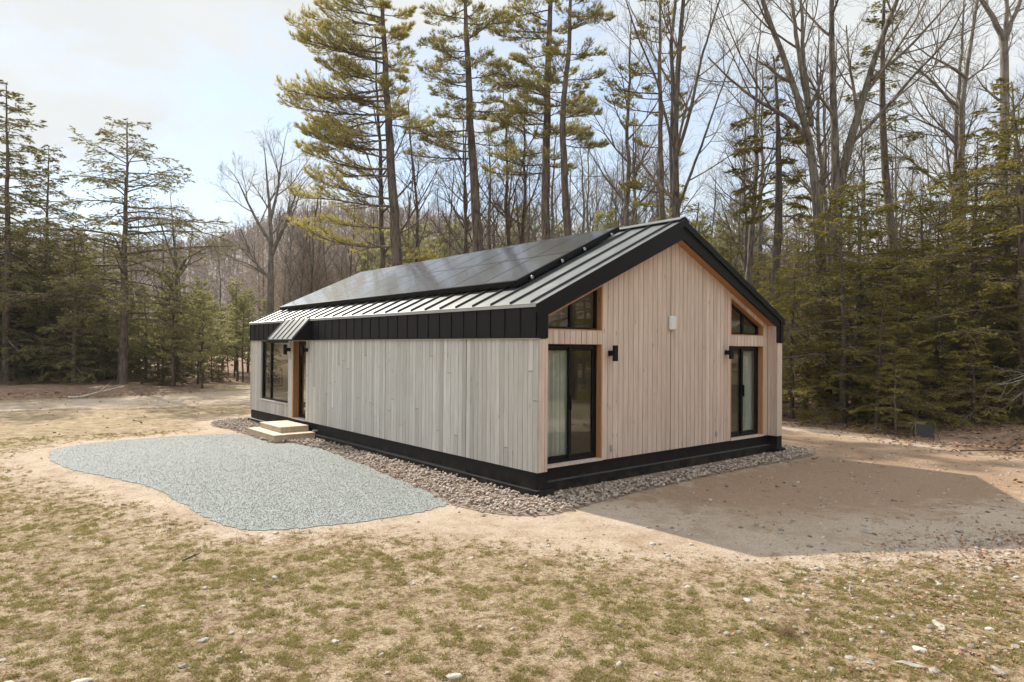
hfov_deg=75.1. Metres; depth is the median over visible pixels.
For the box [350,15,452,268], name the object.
leafless tree
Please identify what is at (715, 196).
leafless tree
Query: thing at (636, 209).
leafless tree
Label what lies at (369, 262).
pine tree
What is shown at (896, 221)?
leafless tree
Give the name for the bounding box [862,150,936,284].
leafless tree
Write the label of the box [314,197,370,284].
leafless tree
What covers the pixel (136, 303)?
pine tree
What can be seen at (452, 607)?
dry straw
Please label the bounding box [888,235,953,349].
hemlock tree
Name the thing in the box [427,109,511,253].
leafless tree
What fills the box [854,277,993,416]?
hemlock tree
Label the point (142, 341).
pine tree
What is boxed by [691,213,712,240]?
pine tree
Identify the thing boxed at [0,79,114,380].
hemlock tree
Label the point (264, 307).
pine tree
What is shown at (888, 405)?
hemlock tree
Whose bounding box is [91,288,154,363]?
pine tree
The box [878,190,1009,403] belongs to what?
hemlock tree
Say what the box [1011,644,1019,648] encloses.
stone
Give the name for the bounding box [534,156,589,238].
leafless tree
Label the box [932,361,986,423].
hemlock tree
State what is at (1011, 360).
hemlock tree
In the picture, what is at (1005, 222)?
hemlock tree
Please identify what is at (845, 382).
hemlock tree
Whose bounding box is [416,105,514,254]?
leafless tree
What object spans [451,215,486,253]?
pine tree
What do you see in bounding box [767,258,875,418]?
hemlock tree
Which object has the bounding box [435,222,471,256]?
pine tree
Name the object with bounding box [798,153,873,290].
leafless tree
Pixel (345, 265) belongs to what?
leafless tree
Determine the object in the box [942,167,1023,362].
hemlock tree
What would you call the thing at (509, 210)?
leafless tree
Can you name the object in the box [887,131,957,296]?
leafless tree
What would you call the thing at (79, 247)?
leafless tree
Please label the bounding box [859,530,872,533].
stone
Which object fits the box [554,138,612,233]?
leafless tree
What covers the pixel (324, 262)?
sapling
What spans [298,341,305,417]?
entry door
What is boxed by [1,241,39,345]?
hemlock tree
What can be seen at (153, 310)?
hemlock tree
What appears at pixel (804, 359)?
hemlock tree
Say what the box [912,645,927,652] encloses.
stone
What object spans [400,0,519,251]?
pine tree
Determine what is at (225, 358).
pine tree
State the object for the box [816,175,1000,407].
hemlock tree
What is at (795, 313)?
hemlock tree
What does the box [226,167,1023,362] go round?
distant wood
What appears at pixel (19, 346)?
hemlock tree
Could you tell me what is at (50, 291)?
hemlock tree
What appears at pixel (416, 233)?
leafless tree
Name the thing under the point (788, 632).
grass tussock
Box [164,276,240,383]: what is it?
pine tree
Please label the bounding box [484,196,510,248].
leafless tree
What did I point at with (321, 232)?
leafless tree
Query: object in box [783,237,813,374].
sapling
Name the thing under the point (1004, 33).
maple tree
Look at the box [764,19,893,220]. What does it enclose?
leafless tree
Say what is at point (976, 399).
hemlock tree
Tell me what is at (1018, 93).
leafless tree
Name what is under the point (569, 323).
transom window
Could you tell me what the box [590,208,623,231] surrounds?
pine tree
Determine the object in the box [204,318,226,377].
pine tree
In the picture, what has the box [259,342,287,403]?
window
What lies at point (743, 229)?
pine tree
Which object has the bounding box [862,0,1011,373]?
leafless tree
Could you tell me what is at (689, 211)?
hemlock tree
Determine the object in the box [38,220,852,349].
hills
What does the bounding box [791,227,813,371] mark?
sapling
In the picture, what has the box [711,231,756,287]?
pine tree
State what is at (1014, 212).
hemlock tree
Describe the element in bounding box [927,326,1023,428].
hemlock tree
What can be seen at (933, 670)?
stone
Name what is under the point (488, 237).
leafless tree
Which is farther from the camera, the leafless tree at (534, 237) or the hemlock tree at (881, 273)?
the leafless tree at (534, 237)
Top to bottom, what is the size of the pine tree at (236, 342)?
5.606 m
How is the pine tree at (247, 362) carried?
on the ground at (70, 420)
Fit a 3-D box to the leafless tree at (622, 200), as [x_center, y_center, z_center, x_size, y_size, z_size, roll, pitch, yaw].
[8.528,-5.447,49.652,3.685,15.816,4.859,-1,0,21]
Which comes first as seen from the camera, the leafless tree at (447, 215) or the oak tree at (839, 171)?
the oak tree at (839, 171)
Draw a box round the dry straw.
[0,444,1023,681]
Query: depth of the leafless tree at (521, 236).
39.35 m
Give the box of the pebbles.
[0,432,1023,681]
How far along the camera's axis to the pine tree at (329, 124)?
32.83 m
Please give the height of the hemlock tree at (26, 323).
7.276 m
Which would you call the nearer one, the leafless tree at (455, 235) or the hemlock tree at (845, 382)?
the hemlock tree at (845, 382)
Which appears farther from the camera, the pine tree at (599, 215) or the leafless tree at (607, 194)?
the leafless tree at (607, 194)
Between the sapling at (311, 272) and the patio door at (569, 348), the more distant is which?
the sapling at (311, 272)
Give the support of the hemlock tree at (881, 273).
on the ground at (70, 420)
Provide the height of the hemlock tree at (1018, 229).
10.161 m
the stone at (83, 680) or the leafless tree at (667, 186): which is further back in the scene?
the leafless tree at (667, 186)
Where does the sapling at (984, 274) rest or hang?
on the ground at (70, 420)
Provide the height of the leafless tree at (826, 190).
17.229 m
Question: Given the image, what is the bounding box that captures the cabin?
[248,216,784,497]
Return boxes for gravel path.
[49,434,448,530]
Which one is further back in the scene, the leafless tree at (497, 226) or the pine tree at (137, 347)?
the leafless tree at (497, 226)
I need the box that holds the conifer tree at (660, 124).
[599,0,687,220]
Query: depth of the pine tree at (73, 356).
33.62 m
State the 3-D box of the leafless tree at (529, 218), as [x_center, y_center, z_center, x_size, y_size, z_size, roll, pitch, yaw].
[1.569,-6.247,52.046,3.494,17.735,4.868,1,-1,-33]
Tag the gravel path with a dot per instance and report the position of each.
(295, 456)
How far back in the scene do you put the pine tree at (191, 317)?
45.70 m
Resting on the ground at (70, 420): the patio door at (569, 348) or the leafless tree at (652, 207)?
the leafless tree at (652, 207)
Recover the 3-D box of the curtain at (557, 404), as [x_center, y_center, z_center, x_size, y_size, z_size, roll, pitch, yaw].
[0.770,0.967,11.103,0.480,2.075,0.113,1,-1,-40]
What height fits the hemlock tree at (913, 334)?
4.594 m
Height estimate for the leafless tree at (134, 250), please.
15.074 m
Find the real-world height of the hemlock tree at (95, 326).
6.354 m
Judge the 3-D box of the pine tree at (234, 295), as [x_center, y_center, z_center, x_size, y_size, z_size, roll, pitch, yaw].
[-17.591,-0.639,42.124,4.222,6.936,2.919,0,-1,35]
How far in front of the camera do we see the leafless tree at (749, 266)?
37.36 m
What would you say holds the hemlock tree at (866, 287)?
on the ground at (70, 420)
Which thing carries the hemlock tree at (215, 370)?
on the ground at (70, 420)
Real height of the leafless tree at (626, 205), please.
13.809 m
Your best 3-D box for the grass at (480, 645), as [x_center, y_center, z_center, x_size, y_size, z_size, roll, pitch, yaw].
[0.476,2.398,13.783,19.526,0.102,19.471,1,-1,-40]
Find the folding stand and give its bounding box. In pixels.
[908,421,940,442]
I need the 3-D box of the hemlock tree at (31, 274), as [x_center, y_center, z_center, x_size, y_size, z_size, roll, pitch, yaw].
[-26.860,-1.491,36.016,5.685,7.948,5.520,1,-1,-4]
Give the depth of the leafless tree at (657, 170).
62.73 m
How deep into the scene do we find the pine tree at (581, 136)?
33.96 m
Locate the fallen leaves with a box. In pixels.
[0,386,1023,681]
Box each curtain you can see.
[547,351,566,456]
[743,348,753,430]
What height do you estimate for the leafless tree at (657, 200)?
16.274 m
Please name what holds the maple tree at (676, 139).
on the ground at (70, 420)
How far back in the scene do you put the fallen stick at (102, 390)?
28.22 m
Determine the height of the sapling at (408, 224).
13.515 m
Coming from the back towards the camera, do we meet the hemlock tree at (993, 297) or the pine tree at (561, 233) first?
the pine tree at (561, 233)
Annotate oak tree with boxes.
[128,189,228,370]
[664,0,861,409]
[781,0,1023,406]
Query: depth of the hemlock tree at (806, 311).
23.42 m
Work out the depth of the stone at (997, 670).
4.67 m
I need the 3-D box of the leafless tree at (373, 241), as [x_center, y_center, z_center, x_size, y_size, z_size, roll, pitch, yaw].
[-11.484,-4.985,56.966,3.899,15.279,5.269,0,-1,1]
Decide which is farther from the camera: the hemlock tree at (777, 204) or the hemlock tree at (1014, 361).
the hemlock tree at (777, 204)
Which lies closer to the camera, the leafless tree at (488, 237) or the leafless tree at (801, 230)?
the leafless tree at (488, 237)
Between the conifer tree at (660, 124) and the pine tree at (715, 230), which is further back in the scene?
the pine tree at (715, 230)
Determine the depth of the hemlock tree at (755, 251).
44.66 m
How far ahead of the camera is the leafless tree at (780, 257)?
58.95 m
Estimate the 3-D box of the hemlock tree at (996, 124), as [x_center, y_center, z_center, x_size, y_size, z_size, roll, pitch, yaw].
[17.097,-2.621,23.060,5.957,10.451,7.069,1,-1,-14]
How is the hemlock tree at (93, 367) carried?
on the ground at (70, 420)
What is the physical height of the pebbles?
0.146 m
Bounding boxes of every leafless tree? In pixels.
[57,219,96,278]
[114,213,157,317]
[127,198,167,287]
[142,218,190,299]
[151,228,194,322]
[206,247,233,369]
[268,178,316,302]
[280,231,312,301]
[290,182,348,284]
[293,199,329,292]
[313,243,332,287]
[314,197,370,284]
[323,246,352,287]
[334,249,354,278]
[346,202,387,275]
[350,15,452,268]
[354,198,389,268]
[366,81,449,262]
[386,186,434,265]
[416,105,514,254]
[421,176,452,254]
[422,161,470,259]
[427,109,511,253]
[434,187,469,254]
[440,211,471,254]
[445,116,533,250]
[456,82,541,246]
[469,200,503,251]
[479,184,524,249]
[480,76,557,243]
[482,138,540,248]
[484,174,536,244]
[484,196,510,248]
[501,158,559,239]
[510,191,562,243]
[511,156,562,239]
[516,154,551,244]
[527,119,598,235]
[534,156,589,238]
[534,183,575,229]
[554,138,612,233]
[558,124,635,232]
[558,154,607,231]
[568,4,703,226]
[579,162,625,229]
[585,116,669,225]
[585,149,625,229]
[589,100,668,227]
[594,134,651,228]
[609,166,644,225]
[612,129,668,223]
[629,169,656,222]
[636,127,697,220]
[638,177,690,224]
[639,86,719,231]
[647,173,668,220]
[652,159,712,242]
[698,61,827,292]
[698,96,774,277]
[698,162,737,248]
[703,10,805,284]
[711,125,783,277]
[763,202,789,362]
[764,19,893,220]
[771,57,866,294]
[773,87,882,243]
[782,118,859,257]
[786,195,811,352]
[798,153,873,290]
[819,76,907,372]
[852,115,926,356]
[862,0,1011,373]
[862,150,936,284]
[883,146,948,260]
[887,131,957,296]
[905,69,1016,354]
[939,95,1012,262]
[979,78,1023,222]
[985,5,1023,188]
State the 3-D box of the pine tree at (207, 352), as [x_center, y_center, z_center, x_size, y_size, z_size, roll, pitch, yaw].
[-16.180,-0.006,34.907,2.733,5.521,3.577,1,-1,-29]
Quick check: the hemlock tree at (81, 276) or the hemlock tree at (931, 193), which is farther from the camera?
the hemlock tree at (81, 276)
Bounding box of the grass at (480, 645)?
[0,429,1023,681]
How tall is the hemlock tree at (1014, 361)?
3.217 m
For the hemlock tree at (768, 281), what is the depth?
34.20 m
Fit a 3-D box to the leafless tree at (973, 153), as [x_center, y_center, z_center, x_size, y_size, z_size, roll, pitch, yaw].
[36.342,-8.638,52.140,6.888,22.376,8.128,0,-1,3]
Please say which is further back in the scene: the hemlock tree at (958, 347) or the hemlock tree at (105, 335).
the hemlock tree at (105, 335)
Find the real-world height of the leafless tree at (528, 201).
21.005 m
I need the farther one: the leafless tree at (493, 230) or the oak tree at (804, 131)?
the leafless tree at (493, 230)
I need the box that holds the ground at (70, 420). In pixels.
[0,352,1023,681]
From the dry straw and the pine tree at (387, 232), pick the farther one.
the pine tree at (387, 232)
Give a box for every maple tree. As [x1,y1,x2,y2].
[188,116,326,314]
[580,0,814,217]
[818,0,1023,353]
[967,0,1023,398]
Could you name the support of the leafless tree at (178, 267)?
on the ground at (70, 420)
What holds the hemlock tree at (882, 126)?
on the ground at (70, 420)
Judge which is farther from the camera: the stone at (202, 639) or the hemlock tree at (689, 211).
the hemlock tree at (689, 211)
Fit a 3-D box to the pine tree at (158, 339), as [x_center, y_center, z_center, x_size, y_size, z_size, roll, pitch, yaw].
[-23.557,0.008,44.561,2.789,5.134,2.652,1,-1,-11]
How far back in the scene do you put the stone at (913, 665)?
4.79 m
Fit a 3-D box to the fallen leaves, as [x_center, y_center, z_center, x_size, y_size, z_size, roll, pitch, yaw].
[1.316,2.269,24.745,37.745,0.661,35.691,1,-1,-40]
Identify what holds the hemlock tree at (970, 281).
on the ground at (70, 420)
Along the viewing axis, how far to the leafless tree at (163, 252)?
59.45 m
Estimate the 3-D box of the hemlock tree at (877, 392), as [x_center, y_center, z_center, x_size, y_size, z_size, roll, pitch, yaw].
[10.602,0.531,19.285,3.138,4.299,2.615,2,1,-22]
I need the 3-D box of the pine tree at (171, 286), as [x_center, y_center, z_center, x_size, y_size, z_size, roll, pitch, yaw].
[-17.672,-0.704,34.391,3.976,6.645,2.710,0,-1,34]
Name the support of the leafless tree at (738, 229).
on the ground at (70, 420)
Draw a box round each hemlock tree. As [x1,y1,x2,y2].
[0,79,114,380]
[0,116,242,384]
[0,137,72,343]
[0,144,112,377]
[0,234,37,377]
[0,243,60,377]
[0,253,48,379]
[0,253,94,384]
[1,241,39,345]
[21,231,89,377]
[27,278,109,380]
[31,252,134,373]
[51,223,101,359]
[57,253,117,374]
[61,233,144,378]
[68,275,134,378]
[88,311,117,374]
[107,286,165,376]
[110,316,155,374]
[111,285,171,381]
[135,292,168,370]
[141,288,206,385]
[149,311,203,381]
[177,296,235,381]
[649,184,727,260]
[718,232,767,293]
[724,51,814,313]
[738,249,802,348]
[752,260,814,381]
[759,182,903,424]
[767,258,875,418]
[768,219,910,411]
[782,191,953,414]
[782,280,810,360]
[782,286,872,402]
[784,177,958,417]
[812,269,934,401]
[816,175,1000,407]
[818,237,963,411]
[820,277,966,425]
[821,286,933,428]
[842,0,928,371]
[844,246,884,355]
[848,190,945,356]
[848,322,918,414]
[849,348,941,435]
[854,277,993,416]
[860,337,964,433]
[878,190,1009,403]
[887,76,1023,420]
[887,125,1023,413]
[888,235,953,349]
[891,267,996,417]
[907,117,1023,408]
[911,203,1023,417]
[927,303,997,414]
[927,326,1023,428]
[929,271,1018,413]
[931,212,1017,396]
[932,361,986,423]
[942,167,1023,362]
[951,315,1018,416]
[958,191,1023,359]
[962,361,1018,417]
[982,284,1023,424]
[995,334,1018,393]
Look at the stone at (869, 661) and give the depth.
4.86 m
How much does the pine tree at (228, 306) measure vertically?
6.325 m
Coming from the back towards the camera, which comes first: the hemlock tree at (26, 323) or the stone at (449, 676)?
the hemlock tree at (26, 323)
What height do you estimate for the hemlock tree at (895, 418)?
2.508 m
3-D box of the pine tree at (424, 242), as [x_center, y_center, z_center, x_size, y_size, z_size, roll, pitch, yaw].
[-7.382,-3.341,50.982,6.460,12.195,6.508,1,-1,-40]
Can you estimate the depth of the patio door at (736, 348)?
14.46 m
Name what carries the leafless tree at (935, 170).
on the ground at (70, 420)
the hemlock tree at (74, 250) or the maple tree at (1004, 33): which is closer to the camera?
the maple tree at (1004, 33)
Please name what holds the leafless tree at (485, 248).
on the ground at (70, 420)
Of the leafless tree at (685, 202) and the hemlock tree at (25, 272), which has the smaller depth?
the hemlock tree at (25, 272)
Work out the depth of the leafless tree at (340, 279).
56.11 m
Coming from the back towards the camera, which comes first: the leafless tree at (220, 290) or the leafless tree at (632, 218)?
the leafless tree at (220, 290)
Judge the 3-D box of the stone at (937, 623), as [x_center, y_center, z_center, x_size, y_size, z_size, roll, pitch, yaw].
[3.507,2.340,5.480,0.072,0.045,0.215,-5,-4,11]
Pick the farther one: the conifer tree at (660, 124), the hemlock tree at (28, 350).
the hemlock tree at (28, 350)
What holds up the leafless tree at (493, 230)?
on the ground at (70, 420)
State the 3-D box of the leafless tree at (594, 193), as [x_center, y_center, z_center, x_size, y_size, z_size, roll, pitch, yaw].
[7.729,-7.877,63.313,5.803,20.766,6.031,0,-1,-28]
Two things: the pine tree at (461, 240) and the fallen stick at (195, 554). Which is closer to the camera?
the fallen stick at (195, 554)
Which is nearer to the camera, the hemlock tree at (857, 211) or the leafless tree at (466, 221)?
the hemlock tree at (857, 211)
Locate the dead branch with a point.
(1019, 394)
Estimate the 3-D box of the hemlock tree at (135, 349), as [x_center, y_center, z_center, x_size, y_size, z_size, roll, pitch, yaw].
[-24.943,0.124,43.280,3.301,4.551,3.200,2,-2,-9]
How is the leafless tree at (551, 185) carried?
on the ground at (70, 420)
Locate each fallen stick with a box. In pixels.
[68,384,123,397]
[182,552,199,560]
[960,436,1023,451]
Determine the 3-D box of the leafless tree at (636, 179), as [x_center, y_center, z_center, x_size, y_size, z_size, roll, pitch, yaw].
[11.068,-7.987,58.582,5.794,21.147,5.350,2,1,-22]
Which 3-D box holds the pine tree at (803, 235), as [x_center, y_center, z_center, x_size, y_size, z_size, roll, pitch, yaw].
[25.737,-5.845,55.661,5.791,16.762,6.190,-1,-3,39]
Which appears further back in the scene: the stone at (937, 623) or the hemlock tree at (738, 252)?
the hemlock tree at (738, 252)
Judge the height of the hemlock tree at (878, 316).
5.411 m
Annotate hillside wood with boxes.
[0,200,1017,352]
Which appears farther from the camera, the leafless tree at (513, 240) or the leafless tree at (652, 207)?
the leafless tree at (652, 207)
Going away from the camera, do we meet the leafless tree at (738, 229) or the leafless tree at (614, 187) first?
the leafless tree at (738, 229)
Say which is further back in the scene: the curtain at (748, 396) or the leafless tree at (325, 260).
the leafless tree at (325, 260)
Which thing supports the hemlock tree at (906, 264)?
on the ground at (70, 420)
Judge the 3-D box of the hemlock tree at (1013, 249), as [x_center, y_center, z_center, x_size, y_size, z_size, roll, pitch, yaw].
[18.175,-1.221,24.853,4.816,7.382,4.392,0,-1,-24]
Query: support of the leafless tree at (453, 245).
on the ground at (70, 420)
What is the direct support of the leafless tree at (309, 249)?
on the ground at (70, 420)
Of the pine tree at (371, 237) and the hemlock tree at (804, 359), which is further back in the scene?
the pine tree at (371, 237)
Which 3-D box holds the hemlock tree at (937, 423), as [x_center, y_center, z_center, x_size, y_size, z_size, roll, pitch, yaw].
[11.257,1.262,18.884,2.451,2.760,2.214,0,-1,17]
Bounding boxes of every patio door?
[547,344,596,463]
[731,346,757,437]
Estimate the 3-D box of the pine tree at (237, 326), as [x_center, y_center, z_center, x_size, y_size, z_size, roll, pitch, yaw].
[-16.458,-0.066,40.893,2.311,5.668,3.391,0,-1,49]
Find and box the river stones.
[211,417,813,514]
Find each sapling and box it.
[274,190,347,295]
[279,217,334,304]
[314,234,335,289]
[378,229,408,265]
[379,191,414,266]
[525,200,554,242]
[692,200,714,248]
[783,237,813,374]
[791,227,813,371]
[794,177,862,300]
[955,233,1015,360]
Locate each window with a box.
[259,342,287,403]
[548,290,596,329]
[731,304,757,334]
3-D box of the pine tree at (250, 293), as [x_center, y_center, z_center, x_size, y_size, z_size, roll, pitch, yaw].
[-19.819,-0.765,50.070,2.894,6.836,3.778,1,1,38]
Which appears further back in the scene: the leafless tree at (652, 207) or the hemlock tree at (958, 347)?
the leafless tree at (652, 207)
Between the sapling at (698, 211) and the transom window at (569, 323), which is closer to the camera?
the transom window at (569, 323)
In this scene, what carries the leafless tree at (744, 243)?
on the ground at (70, 420)
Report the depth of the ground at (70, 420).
7.59 m
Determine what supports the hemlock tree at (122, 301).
on the ground at (70, 420)
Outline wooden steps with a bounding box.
[247,420,314,441]
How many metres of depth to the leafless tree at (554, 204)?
56.50 m
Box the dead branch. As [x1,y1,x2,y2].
[984,365,1023,408]
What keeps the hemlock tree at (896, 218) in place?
on the ground at (70, 420)
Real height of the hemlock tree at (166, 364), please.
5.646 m
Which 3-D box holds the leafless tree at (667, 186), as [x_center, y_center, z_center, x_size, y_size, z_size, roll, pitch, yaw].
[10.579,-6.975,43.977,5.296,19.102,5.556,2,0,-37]
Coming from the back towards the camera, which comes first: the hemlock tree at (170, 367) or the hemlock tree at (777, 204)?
the hemlock tree at (170, 367)
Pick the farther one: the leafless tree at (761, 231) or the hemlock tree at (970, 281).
the leafless tree at (761, 231)
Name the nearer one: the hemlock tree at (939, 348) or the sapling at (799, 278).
the hemlock tree at (939, 348)
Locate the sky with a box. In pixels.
[0,0,1023,259]
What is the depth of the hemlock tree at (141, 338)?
40.96 m
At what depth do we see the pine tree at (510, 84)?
35.94 m
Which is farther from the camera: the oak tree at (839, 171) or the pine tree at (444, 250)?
the pine tree at (444, 250)
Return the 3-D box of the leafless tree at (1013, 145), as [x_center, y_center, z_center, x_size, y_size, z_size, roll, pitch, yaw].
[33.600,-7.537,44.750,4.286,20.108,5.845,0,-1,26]
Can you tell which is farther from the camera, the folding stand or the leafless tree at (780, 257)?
the leafless tree at (780, 257)
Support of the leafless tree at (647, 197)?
on the ground at (70, 420)
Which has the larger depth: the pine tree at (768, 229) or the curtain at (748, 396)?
the pine tree at (768, 229)
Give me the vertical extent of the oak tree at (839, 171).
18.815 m
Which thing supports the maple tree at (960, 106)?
on the ground at (70, 420)
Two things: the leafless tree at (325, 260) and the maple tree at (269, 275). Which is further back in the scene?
the leafless tree at (325, 260)
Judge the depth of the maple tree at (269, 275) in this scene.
46.96 m
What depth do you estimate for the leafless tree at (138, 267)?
62.07 m
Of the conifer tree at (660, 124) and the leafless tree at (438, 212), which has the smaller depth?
the conifer tree at (660, 124)
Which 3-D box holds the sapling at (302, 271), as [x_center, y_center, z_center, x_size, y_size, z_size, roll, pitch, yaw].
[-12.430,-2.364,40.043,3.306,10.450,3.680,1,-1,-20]
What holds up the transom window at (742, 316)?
in the cabin
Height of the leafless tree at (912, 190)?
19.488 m
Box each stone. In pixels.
[71,678,92,681]
[197,637,208,642]
[445,673,461,679]
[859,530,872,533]
[863,660,873,664]
[895,660,925,668]
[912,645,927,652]
[929,667,939,673]
[932,619,944,629]
[990,665,1006,675]
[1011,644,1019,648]
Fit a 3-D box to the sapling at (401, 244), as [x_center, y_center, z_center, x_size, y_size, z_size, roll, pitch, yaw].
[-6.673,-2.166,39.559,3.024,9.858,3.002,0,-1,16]
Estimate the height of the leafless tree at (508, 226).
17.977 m
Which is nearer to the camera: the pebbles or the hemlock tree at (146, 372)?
the pebbles
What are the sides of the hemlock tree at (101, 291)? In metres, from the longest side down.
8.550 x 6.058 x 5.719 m
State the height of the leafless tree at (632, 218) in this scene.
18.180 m
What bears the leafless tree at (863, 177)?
on the ground at (70, 420)
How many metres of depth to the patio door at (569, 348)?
11.14 m
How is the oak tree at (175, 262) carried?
on the ground at (70, 420)
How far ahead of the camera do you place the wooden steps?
16.34 m
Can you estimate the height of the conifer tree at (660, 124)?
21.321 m
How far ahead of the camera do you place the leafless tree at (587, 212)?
47.77 m
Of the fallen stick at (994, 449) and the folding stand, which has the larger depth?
the folding stand
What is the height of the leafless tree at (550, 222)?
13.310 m
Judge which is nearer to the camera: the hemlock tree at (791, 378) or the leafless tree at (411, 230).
the hemlock tree at (791, 378)
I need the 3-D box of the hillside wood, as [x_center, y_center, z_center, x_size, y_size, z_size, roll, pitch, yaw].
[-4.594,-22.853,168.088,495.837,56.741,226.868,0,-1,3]
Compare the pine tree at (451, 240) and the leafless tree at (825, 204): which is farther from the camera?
the pine tree at (451, 240)
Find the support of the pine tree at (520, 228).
on the ground at (70, 420)
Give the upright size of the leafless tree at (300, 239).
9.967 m
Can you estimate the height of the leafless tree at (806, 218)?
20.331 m
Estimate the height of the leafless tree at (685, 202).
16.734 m
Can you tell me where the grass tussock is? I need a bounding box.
[771,622,798,637]
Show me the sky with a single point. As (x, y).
(202, 73)
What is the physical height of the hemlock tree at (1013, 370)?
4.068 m
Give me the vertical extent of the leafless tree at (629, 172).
23.003 m
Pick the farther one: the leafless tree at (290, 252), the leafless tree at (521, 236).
the leafless tree at (290, 252)
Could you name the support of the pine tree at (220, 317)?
on the ground at (70, 420)
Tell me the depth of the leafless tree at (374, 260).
44.59 m
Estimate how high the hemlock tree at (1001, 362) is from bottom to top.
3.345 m
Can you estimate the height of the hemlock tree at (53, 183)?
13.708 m
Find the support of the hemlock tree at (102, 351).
on the ground at (70, 420)
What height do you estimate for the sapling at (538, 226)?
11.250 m
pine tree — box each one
[18,233,117,384]
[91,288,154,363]
[117,280,148,338]
[130,327,158,365]
[131,290,190,383]
[139,264,211,386]
[144,305,171,374]
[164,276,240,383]
[176,289,230,387]
[179,299,207,352]
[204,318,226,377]
[206,307,232,372]
[211,277,255,380]
[213,328,243,375]
[214,294,254,381]
[223,294,242,370]
[224,298,250,376]
[235,287,259,371]
[238,327,250,372]
[255,297,278,319]
[273,0,437,265]
[348,247,379,276]
[349,223,385,270]
[365,226,413,270]
[387,219,445,266]
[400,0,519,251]
[426,242,455,259]
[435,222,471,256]
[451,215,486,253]
[479,0,595,239]
[495,202,540,246]
[519,0,617,235]
[551,223,563,237]
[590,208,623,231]
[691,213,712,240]
[708,210,740,270]
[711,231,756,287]
[727,193,805,297]
[748,170,810,286]
[781,182,854,358]
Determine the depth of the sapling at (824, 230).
41.68 m

